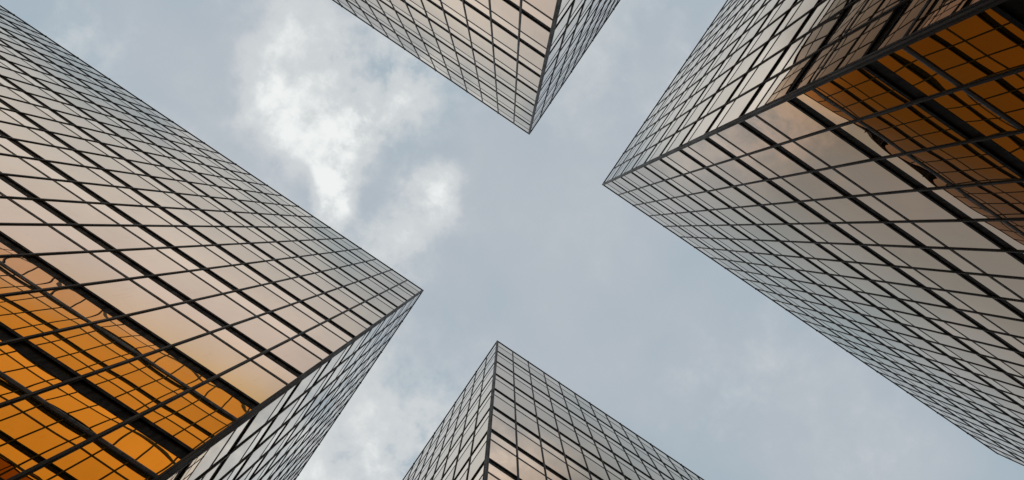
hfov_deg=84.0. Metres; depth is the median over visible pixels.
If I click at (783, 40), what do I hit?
window
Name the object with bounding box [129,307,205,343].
window
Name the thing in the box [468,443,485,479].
window
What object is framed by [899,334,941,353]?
window
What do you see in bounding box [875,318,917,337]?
window
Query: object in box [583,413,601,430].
window
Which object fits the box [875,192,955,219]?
window
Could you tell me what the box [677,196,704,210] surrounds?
window
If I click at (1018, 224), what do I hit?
window
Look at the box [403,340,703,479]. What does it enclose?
glass tower
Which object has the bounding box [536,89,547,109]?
window
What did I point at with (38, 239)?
window
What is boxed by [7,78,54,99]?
window
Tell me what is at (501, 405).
window
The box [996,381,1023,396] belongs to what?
window
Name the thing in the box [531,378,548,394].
window
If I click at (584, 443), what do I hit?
window
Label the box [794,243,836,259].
window
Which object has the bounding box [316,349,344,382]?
window
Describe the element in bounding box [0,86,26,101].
window
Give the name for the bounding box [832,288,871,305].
window
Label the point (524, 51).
window
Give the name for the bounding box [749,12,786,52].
window
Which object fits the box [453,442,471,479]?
window
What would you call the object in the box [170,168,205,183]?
window
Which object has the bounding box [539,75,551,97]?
window
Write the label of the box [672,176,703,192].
window
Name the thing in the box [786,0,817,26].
window
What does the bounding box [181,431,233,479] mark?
window
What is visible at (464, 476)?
window
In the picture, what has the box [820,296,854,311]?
window
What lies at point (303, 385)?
window
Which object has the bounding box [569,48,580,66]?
window
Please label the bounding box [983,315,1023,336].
window
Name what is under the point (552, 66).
window
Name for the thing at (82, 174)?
window
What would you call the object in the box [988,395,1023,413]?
window
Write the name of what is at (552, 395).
window
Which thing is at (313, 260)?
window
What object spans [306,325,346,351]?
window
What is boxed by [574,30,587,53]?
window
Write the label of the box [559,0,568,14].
window
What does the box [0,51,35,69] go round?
window
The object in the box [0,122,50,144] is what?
window
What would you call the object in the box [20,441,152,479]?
window
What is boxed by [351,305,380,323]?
window
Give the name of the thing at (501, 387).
window
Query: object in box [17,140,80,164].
window
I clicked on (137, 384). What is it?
window
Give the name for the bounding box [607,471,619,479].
window
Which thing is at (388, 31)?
window
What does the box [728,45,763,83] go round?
window
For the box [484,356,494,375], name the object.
window
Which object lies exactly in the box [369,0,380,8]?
window
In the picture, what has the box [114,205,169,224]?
window
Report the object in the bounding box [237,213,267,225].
window
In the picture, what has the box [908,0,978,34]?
window
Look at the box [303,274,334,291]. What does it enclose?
window
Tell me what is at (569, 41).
window
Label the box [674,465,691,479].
window
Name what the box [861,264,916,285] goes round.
window
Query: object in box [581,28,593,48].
window
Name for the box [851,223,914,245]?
window
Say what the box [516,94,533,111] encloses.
window
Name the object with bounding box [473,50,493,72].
window
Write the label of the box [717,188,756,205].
window
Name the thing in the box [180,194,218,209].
window
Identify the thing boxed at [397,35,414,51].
window
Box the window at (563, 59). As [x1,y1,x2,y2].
[552,53,566,78]
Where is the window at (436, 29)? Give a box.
[429,20,452,44]
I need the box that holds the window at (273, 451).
[253,437,285,475]
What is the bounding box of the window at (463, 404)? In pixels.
[460,390,471,411]
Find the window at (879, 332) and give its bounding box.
[861,324,898,341]
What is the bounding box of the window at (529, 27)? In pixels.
[521,14,549,47]
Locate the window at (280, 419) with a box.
[258,399,298,445]
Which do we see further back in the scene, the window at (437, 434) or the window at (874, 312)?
the window at (437, 434)
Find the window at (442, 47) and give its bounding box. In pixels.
[437,40,456,59]
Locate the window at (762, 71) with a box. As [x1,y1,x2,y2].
[740,50,783,94]
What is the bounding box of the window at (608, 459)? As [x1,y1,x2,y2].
[598,448,621,472]
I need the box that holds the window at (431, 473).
[425,463,436,479]
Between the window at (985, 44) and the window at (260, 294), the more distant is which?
the window at (260, 294)
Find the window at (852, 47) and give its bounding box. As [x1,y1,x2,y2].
[815,10,892,79]
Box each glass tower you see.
[0,5,423,479]
[332,0,619,134]
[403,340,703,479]
[602,0,1023,465]
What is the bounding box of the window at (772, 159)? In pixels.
[750,148,805,175]
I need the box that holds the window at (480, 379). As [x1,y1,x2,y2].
[472,374,482,393]
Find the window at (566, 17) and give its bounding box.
[552,4,572,43]
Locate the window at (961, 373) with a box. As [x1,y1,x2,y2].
[944,365,988,385]
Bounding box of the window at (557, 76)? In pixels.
[548,70,560,91]
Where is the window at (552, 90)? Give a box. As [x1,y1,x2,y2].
[545,83,556,102]
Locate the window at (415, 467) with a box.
[408,459,419,478]
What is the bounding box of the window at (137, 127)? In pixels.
[121,120,154,135]
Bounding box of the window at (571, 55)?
[561,51,573,72]
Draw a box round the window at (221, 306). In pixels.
[196,295,253,323]
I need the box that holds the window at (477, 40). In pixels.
[470,30,492,55]
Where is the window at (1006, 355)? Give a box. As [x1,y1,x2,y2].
[977,343,1023,365]
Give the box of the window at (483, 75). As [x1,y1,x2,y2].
[477,68,494,85]
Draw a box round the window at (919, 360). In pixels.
[902,352,939,369]
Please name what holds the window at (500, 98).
in the glass tower at (514, 62)
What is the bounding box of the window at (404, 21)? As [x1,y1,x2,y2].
[397,13,418,34]
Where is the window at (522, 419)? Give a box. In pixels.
[516,410,538,435]
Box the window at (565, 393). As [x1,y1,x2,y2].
[562,389,578,404]
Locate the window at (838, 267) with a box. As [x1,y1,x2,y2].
[819,260,864,278]
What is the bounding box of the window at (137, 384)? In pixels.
[87,359,186,412]
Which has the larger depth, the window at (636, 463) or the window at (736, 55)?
the window at (636, 463)
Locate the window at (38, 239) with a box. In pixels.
[0,225,83,252]
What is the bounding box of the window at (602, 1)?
[595,0,604,14]
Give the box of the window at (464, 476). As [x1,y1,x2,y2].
[461,469,467,479]
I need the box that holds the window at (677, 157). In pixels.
[667,151,702,171]
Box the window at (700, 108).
[684,97,711,126]
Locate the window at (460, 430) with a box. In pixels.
[450,421,464,448]
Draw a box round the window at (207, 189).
[192,183,225,197]
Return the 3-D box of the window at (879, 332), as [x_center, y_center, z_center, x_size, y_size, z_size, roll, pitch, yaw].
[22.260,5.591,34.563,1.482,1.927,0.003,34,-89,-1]
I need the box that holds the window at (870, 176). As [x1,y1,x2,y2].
[835,161,912,192]
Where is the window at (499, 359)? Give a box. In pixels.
[497,355,512,370]
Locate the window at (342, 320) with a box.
[332,314,364,335]
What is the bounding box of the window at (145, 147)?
[125,138,161,154]
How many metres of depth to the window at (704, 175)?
27.43 m
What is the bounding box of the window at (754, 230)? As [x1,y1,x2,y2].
[741,225,774,239]
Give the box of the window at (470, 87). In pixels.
[465,82,480,96]
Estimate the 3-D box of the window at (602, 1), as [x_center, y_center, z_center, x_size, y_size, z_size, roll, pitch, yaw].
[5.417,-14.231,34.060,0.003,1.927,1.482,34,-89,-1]
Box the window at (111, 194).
[81,183,139,204]
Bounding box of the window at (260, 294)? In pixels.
[242,286,287,309]
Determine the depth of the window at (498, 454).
24.13 m
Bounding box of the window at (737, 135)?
[718,124,769,152]
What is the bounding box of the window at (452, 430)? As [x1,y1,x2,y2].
[442,423,455,448]
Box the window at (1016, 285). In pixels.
[993,277,1023,297]
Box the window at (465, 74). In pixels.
[461,69,478,85]
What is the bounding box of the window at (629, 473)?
[618,462,638,479]
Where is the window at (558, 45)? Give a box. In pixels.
[546,34,563,66]
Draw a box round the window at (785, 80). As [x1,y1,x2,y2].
[758,56,811,107]
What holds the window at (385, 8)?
in the glass tower at (514, 62)
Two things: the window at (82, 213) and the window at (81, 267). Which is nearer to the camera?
the window at (81, 267)
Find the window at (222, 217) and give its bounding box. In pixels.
[205,211,242,225]
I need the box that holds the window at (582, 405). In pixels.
[578,400,594,415]
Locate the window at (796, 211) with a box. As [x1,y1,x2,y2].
[775,203,823,222]
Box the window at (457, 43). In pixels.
[451,35,472,57]
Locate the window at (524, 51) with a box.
[519,42,543,69]
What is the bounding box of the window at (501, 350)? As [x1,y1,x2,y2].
[498,346,511,359]
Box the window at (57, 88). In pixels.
[36,78,77,97]
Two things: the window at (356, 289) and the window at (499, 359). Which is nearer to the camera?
the window at (356, 289)
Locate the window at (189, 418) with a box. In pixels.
[144,392,234,449]
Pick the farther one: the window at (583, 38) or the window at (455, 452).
the window at (583, 38)
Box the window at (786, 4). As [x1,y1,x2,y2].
[768,0,794,24]
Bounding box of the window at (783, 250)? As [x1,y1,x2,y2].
[763,241,799,256]
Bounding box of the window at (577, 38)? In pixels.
[566,31,581,57]
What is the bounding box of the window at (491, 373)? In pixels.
[482,367,493,389]
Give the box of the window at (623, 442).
[618,436,637,454]
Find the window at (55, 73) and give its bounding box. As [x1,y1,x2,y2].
[40,65,77,83]
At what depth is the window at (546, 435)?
31.02 m
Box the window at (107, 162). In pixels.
[82,152,132,172]
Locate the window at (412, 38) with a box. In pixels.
[406,31,425,49]
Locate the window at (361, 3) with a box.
[356,0,373,14]
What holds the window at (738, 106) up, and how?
in the glass tower at (847, 176)
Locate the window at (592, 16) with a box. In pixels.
[581,10,595,35]
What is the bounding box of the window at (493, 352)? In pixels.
[486,347,495,363]
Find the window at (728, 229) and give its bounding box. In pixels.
[718,226,747,238]
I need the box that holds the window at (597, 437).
[590,429,610,449]
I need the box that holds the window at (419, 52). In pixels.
[414,47,431,62]
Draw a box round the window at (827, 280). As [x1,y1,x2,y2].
[808,272,846,288]
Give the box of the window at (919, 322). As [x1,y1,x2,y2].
[895,312,944,333]
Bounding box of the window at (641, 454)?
[635,448,654,466]
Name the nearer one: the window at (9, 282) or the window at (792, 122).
the window at (9, 282)
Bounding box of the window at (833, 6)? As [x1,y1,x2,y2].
[811,0,849,28]
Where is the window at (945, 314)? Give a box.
[918,303,977,327]
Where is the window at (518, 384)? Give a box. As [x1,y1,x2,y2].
[515,379,532,397]
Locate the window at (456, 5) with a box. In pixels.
[441,0,464,16]
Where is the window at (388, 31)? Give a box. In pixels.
[381,25,398,40]
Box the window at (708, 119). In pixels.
[689,108,720,140]
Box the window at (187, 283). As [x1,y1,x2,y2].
[158,272,219,298]
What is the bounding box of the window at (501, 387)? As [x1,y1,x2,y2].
[495,380,513,399]
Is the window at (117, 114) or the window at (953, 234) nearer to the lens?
the window at (953, 234)
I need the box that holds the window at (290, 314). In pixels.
[274,306,317,330]
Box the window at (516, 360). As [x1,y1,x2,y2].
[514,357,528,370]
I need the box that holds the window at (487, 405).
[476,397,490,426]
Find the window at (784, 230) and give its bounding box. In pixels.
[768,225,810,241]
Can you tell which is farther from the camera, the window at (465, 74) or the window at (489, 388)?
the window at (465, 74)
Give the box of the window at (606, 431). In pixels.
[600,424,619,442]
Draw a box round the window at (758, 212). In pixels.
[743,206,782,223]
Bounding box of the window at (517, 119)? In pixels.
[515,116,529,128]
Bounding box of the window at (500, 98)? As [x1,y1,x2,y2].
[497,94,513,109]
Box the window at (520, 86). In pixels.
[517,81,536,100]
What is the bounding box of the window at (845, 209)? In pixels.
[817,198,878,221]
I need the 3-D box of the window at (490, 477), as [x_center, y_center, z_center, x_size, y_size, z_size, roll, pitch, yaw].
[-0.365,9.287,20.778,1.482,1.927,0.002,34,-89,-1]
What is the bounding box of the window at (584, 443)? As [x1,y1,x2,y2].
[577,434,599,457]
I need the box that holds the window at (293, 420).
[274,406,306,444]
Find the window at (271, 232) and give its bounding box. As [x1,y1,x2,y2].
[258,227,288,240]
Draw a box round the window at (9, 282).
[0,265,34,293]
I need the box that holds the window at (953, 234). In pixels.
[915,222,1000,249]
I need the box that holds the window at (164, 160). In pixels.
[147,153,184,169]
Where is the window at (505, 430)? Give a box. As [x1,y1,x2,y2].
[492,415,515,443]
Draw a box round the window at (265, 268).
[249,262,288,280]
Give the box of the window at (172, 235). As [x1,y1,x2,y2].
[146,226,199,245]
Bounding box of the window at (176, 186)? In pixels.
[156,178,196,194]
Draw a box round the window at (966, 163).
[911,143,1021,184]
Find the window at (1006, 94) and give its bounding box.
[969,71,1023,125]
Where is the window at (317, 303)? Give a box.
[304,296,340,317]
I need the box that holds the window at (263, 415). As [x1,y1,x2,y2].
[235,394,283,447]
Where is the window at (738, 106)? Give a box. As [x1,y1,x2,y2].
[717,87,757,127]
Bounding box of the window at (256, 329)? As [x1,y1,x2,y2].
[233,318,287,348]
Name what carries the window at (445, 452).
in the glass tower at (511, 415)
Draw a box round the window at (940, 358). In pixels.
[921,349,964,369]
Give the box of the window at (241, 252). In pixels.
[221,244,261,262]
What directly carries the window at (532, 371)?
in the glass tower at (511, 415)
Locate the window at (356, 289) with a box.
[346,284,372,299]
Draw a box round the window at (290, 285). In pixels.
[277,279,314,299]
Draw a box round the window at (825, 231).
[804,224,855,243]
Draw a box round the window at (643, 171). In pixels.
[636,167,661,182]
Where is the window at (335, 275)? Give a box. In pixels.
[325,270,351,284]
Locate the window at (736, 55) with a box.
[720,40,750,74]
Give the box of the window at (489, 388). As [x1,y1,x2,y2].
[479,382,491,406]
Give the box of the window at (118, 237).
[83,226,150,248]
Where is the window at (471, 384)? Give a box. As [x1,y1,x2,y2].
[464,380,473,396]
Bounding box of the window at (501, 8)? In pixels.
[491,0,518,27]
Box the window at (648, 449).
[642,443,659,458]
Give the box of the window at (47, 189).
[7,175,81,200]
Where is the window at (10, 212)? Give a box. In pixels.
[0,198,42,222]
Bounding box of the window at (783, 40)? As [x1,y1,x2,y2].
[763,12,809,60]
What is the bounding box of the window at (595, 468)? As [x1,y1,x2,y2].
[585,456,608,479]
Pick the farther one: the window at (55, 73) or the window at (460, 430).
the window at (55, 73)
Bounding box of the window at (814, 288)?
[800,282,833,297]
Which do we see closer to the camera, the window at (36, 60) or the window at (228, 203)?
the window at (228, 203)
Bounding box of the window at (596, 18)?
[588,11,600,32]
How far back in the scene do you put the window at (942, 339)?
27.67 m
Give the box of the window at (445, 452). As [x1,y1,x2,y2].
[436,442,450,469]
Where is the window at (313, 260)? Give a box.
[302,256,330,269]
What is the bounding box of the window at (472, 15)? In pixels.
[465,4,490,34]
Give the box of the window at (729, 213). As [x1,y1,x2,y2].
[718,209,751,223]
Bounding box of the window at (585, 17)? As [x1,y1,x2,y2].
[573,7,590,37]
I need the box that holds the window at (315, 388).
[295,377,325,413]
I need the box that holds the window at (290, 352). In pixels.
[270,341,320,372]
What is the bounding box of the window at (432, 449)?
[423,443,435,465]
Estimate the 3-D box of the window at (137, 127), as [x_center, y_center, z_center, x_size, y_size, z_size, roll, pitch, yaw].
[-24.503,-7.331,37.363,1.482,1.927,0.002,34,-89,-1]
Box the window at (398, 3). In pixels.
[390,0,409,14]
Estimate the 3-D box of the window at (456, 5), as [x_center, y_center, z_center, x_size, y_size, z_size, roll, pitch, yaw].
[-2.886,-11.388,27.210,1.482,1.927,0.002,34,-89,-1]
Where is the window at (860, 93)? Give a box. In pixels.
[815,68,910,117]
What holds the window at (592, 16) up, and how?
in the glass tower at (514, 62)
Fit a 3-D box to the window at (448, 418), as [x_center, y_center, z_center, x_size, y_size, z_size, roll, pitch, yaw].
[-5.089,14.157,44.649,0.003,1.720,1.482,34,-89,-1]
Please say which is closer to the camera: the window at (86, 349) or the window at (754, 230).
the window at (86, 349)
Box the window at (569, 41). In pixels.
[557,32,573,61]
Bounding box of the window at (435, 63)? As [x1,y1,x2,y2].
[432,59,447,73]
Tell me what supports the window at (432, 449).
in the glass tower at (511, 415)
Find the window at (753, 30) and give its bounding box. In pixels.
[737,13,768,48]
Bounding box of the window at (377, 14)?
[370,7,390,25]
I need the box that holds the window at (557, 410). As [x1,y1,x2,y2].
[552,404,571,423]
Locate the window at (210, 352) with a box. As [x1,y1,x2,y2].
[175,334,246,373]
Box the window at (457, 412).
[447,408,459,430]
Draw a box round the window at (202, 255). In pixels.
[179,247,229,266]
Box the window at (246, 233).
[229,227,265,241]
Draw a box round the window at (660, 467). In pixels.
[652,459,673,479]
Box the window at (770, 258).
[759,254,791,268]
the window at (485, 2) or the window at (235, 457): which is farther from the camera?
the window at (485, 2)
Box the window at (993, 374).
[971,364,1023,387]
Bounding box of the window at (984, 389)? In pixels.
[966,380,1011,401]
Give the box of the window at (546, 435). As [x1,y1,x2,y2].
[539,425,562,451]
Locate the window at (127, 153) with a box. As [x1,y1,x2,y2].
[106,144,148,162]
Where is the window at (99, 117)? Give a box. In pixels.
[80,108,120,126]
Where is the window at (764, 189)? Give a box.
[746,182,792,202]
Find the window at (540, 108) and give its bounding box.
[534,102,543,118]
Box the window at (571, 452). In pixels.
[562,441,586,467]
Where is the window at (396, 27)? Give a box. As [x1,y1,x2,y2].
[388,19,408,38]
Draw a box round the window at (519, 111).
[515,106,530,121]
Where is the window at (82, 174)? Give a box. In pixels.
[50,162,110,184]
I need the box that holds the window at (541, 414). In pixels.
[536,407,556,428]
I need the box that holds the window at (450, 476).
[446,467,454,479]
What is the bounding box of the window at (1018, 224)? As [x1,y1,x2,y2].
[1008,221,1023,231]
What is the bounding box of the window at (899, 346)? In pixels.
[880,337,918,355]
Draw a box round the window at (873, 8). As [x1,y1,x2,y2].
[847,0,899,32]
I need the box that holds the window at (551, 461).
[543,449,569,479]
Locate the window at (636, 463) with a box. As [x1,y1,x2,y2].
[627,454,649,475]
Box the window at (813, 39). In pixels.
[784,11,842,68]
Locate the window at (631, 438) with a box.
[626,432,643,448]
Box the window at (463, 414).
[455,404,468,428]
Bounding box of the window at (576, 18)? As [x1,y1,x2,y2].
[563,6,582,41]
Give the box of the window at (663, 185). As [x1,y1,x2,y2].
[656,182,682,196]
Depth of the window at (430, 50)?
40.81 m
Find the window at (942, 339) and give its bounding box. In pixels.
[920,329,970,351]
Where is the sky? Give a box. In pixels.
[0,0,1023,479]
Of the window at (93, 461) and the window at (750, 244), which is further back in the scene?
the window at (750, 244)
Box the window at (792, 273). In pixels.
[779,268,811,282]
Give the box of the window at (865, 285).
[844,277,890,296]
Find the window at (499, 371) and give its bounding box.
[496,367,512,383]
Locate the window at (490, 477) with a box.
[488,473,497,479]
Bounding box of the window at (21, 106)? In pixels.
[0,96,53,119]
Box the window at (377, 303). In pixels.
[368,298,392,313]
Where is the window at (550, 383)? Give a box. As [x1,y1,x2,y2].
[546,379,561,392]
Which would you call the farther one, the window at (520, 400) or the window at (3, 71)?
the window at (520, 400)
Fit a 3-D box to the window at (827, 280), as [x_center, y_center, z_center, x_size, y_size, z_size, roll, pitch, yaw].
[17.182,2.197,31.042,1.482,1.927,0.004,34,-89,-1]
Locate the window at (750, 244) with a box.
[738,240,769,253]
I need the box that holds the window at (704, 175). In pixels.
[692,169,728,188]
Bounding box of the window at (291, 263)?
[278,258,312,274]
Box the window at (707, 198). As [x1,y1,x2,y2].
[695,193,727,208]
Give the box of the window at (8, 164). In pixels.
[0,155,46,177]
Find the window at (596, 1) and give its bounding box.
[589,0,598,14]
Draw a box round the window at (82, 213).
[46,201,115,223]
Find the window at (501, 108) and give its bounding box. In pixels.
[498,104,513,117]
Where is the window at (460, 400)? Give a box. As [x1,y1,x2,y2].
[452,396,462,414]
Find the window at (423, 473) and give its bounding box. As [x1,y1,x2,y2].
[418,462,429,479]
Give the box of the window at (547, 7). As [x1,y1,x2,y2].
[526,0,556,18]
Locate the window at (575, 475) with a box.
[568,466,588,479]
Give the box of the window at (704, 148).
[689,140,730,163]
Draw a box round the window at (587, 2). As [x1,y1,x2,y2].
[581,0,590,14]
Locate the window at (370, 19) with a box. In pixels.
[364,13,382,29]
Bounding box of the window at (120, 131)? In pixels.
[103,123,141,140]
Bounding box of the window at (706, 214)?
[697,211,726,224]
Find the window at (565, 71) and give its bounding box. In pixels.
[557,65,568,84]
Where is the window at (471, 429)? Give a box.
[459,419,475,451]
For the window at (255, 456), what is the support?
in the glass tower at (177, 302)
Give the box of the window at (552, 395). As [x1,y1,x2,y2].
[549,390,566,407]
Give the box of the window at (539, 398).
[533,391,552,410]
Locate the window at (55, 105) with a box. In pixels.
[31,94,78,115]
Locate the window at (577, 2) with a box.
[571,0,581,15]
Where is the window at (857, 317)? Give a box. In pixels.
[841,310,876,326]
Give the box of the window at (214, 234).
[194,227,236,243]
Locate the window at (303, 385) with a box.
[283,369,318,408]
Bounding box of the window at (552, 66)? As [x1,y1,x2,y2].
[542,56,557,83]
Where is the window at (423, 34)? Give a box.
[417,27,437,46]
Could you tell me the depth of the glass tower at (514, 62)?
33.28 m
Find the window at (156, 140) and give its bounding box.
[141,133,173,148]
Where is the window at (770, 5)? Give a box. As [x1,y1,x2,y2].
[755,0,777,22]
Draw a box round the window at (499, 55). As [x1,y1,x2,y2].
[494,47,515,71]
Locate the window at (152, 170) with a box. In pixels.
[131,161,172,178]
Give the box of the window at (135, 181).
[110,171,157,189]
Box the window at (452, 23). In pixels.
[445,13,469,39]
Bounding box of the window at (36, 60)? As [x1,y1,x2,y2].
[20,52,57,70]
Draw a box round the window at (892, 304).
[870,295,916,314]
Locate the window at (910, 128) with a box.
[863,105,964,151]
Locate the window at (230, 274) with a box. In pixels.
[210,266,258,288]
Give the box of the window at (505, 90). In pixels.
[496,81,514,98]
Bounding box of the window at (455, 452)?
[443,442,459,474]
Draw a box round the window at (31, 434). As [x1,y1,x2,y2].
[0,398,89,479]
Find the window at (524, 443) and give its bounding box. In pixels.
[517,431,542,461]
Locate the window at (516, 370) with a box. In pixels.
[514,366,530,382]
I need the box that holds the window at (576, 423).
[571,416,591,436]
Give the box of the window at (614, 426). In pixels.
[610,422,627,437]
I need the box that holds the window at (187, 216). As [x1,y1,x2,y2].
[165,208,209,224]
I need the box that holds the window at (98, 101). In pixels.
[81,93,115,109]
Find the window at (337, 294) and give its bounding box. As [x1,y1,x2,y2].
[328,289,358,307]
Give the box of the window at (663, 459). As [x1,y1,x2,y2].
[657,453,676,470]
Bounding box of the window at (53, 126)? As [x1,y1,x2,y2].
[25,114,78,136]
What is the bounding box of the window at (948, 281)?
[918,270,987,295]
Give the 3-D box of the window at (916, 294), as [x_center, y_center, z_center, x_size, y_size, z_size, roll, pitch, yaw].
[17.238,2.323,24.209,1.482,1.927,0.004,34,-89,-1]
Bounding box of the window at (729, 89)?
[708,76,742,112]
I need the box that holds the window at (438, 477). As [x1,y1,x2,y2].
[434,465,444,479]
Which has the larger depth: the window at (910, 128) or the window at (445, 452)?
the window at (445, 452)
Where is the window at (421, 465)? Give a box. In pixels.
[413,459,424,479]
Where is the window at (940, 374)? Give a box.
[921,365,961,384]
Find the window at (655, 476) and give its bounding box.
[646,467,662,479]
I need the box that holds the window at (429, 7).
[422,0,446,24]
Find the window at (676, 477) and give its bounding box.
[670,471,682,479]
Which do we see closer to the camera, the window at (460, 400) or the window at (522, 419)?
the window at (522, 419)
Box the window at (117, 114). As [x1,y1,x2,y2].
[101,106,135,122]
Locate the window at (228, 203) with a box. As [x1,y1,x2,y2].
[214,198,246,211]
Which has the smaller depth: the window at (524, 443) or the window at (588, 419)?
the window at (524, 443)
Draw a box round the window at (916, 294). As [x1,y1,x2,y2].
[890,284,946,306]
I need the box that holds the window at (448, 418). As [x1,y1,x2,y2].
[441,412,451,430]
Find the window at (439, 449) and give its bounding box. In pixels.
[429,442,442,467]
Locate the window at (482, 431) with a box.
[472,417,488,451]
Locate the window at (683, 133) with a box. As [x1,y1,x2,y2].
[667,124,692,151]
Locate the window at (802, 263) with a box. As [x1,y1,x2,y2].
[786,257,822,272]
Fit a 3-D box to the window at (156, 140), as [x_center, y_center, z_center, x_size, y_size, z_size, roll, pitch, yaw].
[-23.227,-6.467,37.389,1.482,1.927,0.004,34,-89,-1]
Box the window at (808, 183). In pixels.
[784,173,841,198]
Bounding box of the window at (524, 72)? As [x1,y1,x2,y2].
[518,63,539,86]
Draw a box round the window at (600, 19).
[593,12,604,31]
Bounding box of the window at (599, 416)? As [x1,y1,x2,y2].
[594,411,610,425]
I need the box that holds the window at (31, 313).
[0,292,86,336]
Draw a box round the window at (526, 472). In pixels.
[519,459,545,479]
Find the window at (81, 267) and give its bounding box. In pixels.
[39,253,124,283]
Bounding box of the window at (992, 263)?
[954,250,1023,277]
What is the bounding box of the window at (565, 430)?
[557,421,578,443]
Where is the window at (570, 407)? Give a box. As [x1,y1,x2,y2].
[566,401,584,419]
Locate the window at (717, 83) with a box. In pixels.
[702,69,730,100]
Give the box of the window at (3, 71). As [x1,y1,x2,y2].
[0,67,30,83]
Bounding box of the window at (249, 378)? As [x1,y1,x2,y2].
[221,361,285,402]
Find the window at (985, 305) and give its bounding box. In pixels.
[950,292,1022,319]
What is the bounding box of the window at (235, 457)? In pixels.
[214,432,258,479]
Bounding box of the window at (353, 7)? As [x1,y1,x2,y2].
[347,1,366,18]
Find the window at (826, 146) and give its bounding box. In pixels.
[795,131,868,165]
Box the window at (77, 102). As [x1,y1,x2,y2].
[58,93,99,112]
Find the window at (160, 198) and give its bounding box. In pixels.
[138,190,184,207]
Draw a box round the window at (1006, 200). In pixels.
[960,182,1023,217]
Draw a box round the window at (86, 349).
[29,325,135,374]
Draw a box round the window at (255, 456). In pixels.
[235,433,275,479]
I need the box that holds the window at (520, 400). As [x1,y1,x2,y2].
[515,393,535,414]
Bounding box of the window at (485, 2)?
[477,0,488,7]
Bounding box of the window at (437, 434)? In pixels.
[430,428,440,446]
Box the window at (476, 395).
[469,387,480,408]
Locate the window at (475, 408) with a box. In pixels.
[464,401,478,428]
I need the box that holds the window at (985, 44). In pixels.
[909,9,1023,83]
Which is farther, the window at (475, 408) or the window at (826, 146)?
the window at (475, 408)
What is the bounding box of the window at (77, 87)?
[60,79,96,96]
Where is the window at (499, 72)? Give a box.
[495,65,515,86]
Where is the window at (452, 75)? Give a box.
[448,70,464,85]
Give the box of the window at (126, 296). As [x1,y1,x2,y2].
[84,280,164,313]
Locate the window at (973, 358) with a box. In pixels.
[945,346,997,369]
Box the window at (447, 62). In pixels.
[443,57,460,73]
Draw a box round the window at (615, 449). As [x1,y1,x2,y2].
[608,441,629,462]
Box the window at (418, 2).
[411,0,422,7]
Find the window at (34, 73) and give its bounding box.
[13,63,56,83]
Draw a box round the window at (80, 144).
[53,133,105,154]
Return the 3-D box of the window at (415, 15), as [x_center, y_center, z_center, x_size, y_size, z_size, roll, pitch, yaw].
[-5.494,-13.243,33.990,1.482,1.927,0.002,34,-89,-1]
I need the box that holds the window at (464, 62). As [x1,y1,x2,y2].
[457,54,475,72]
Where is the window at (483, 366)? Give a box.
[475,363,484,380]
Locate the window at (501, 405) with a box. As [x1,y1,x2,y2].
[494,395,514,419]
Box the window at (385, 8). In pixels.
[378,0,399,21]
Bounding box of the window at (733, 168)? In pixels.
[717,160,761,182]
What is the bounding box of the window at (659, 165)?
[650,160,679,177]
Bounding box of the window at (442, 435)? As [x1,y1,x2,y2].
[436,426,447,446]
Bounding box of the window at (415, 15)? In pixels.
[407,5,430,29]
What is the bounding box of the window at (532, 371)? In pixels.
[530,368,545,382]
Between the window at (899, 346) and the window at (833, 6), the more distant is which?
the window at (899, 346)
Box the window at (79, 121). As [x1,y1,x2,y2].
[56,111,102,131]
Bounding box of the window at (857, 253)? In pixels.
[832,244,885,264]
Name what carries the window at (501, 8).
in the glass tower at (514, 62)
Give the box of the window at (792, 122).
[758,102,825,138]
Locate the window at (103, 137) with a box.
[82,128,124,146]
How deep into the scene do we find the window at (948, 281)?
20.70 m
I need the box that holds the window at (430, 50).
[425,44,443,62]
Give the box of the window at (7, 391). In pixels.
[0,378,23,402]
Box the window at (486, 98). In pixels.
[482,93,496,107]
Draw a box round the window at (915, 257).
[884,247,951,270]
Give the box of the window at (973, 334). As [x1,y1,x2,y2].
[947,323,1008,348]
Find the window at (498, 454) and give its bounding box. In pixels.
[489,441,516,475]
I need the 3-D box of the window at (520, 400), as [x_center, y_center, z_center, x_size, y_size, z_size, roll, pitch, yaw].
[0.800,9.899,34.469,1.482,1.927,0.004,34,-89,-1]
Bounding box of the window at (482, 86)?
[479,81,495,97]
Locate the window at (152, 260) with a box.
[121,249,184,273]
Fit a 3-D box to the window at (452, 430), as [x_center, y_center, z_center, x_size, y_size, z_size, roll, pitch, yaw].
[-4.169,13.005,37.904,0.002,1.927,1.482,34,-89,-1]
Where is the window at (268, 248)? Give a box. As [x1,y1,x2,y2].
[255,243,288,258]
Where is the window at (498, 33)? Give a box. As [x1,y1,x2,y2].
[492,23,517,52]
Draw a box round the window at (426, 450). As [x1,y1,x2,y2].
[419,443,430,462]
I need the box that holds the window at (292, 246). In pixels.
[280,242,309,255]
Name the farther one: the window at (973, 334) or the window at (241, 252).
the window at (241, 252)
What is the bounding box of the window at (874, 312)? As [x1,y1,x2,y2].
[854,303,894,321]

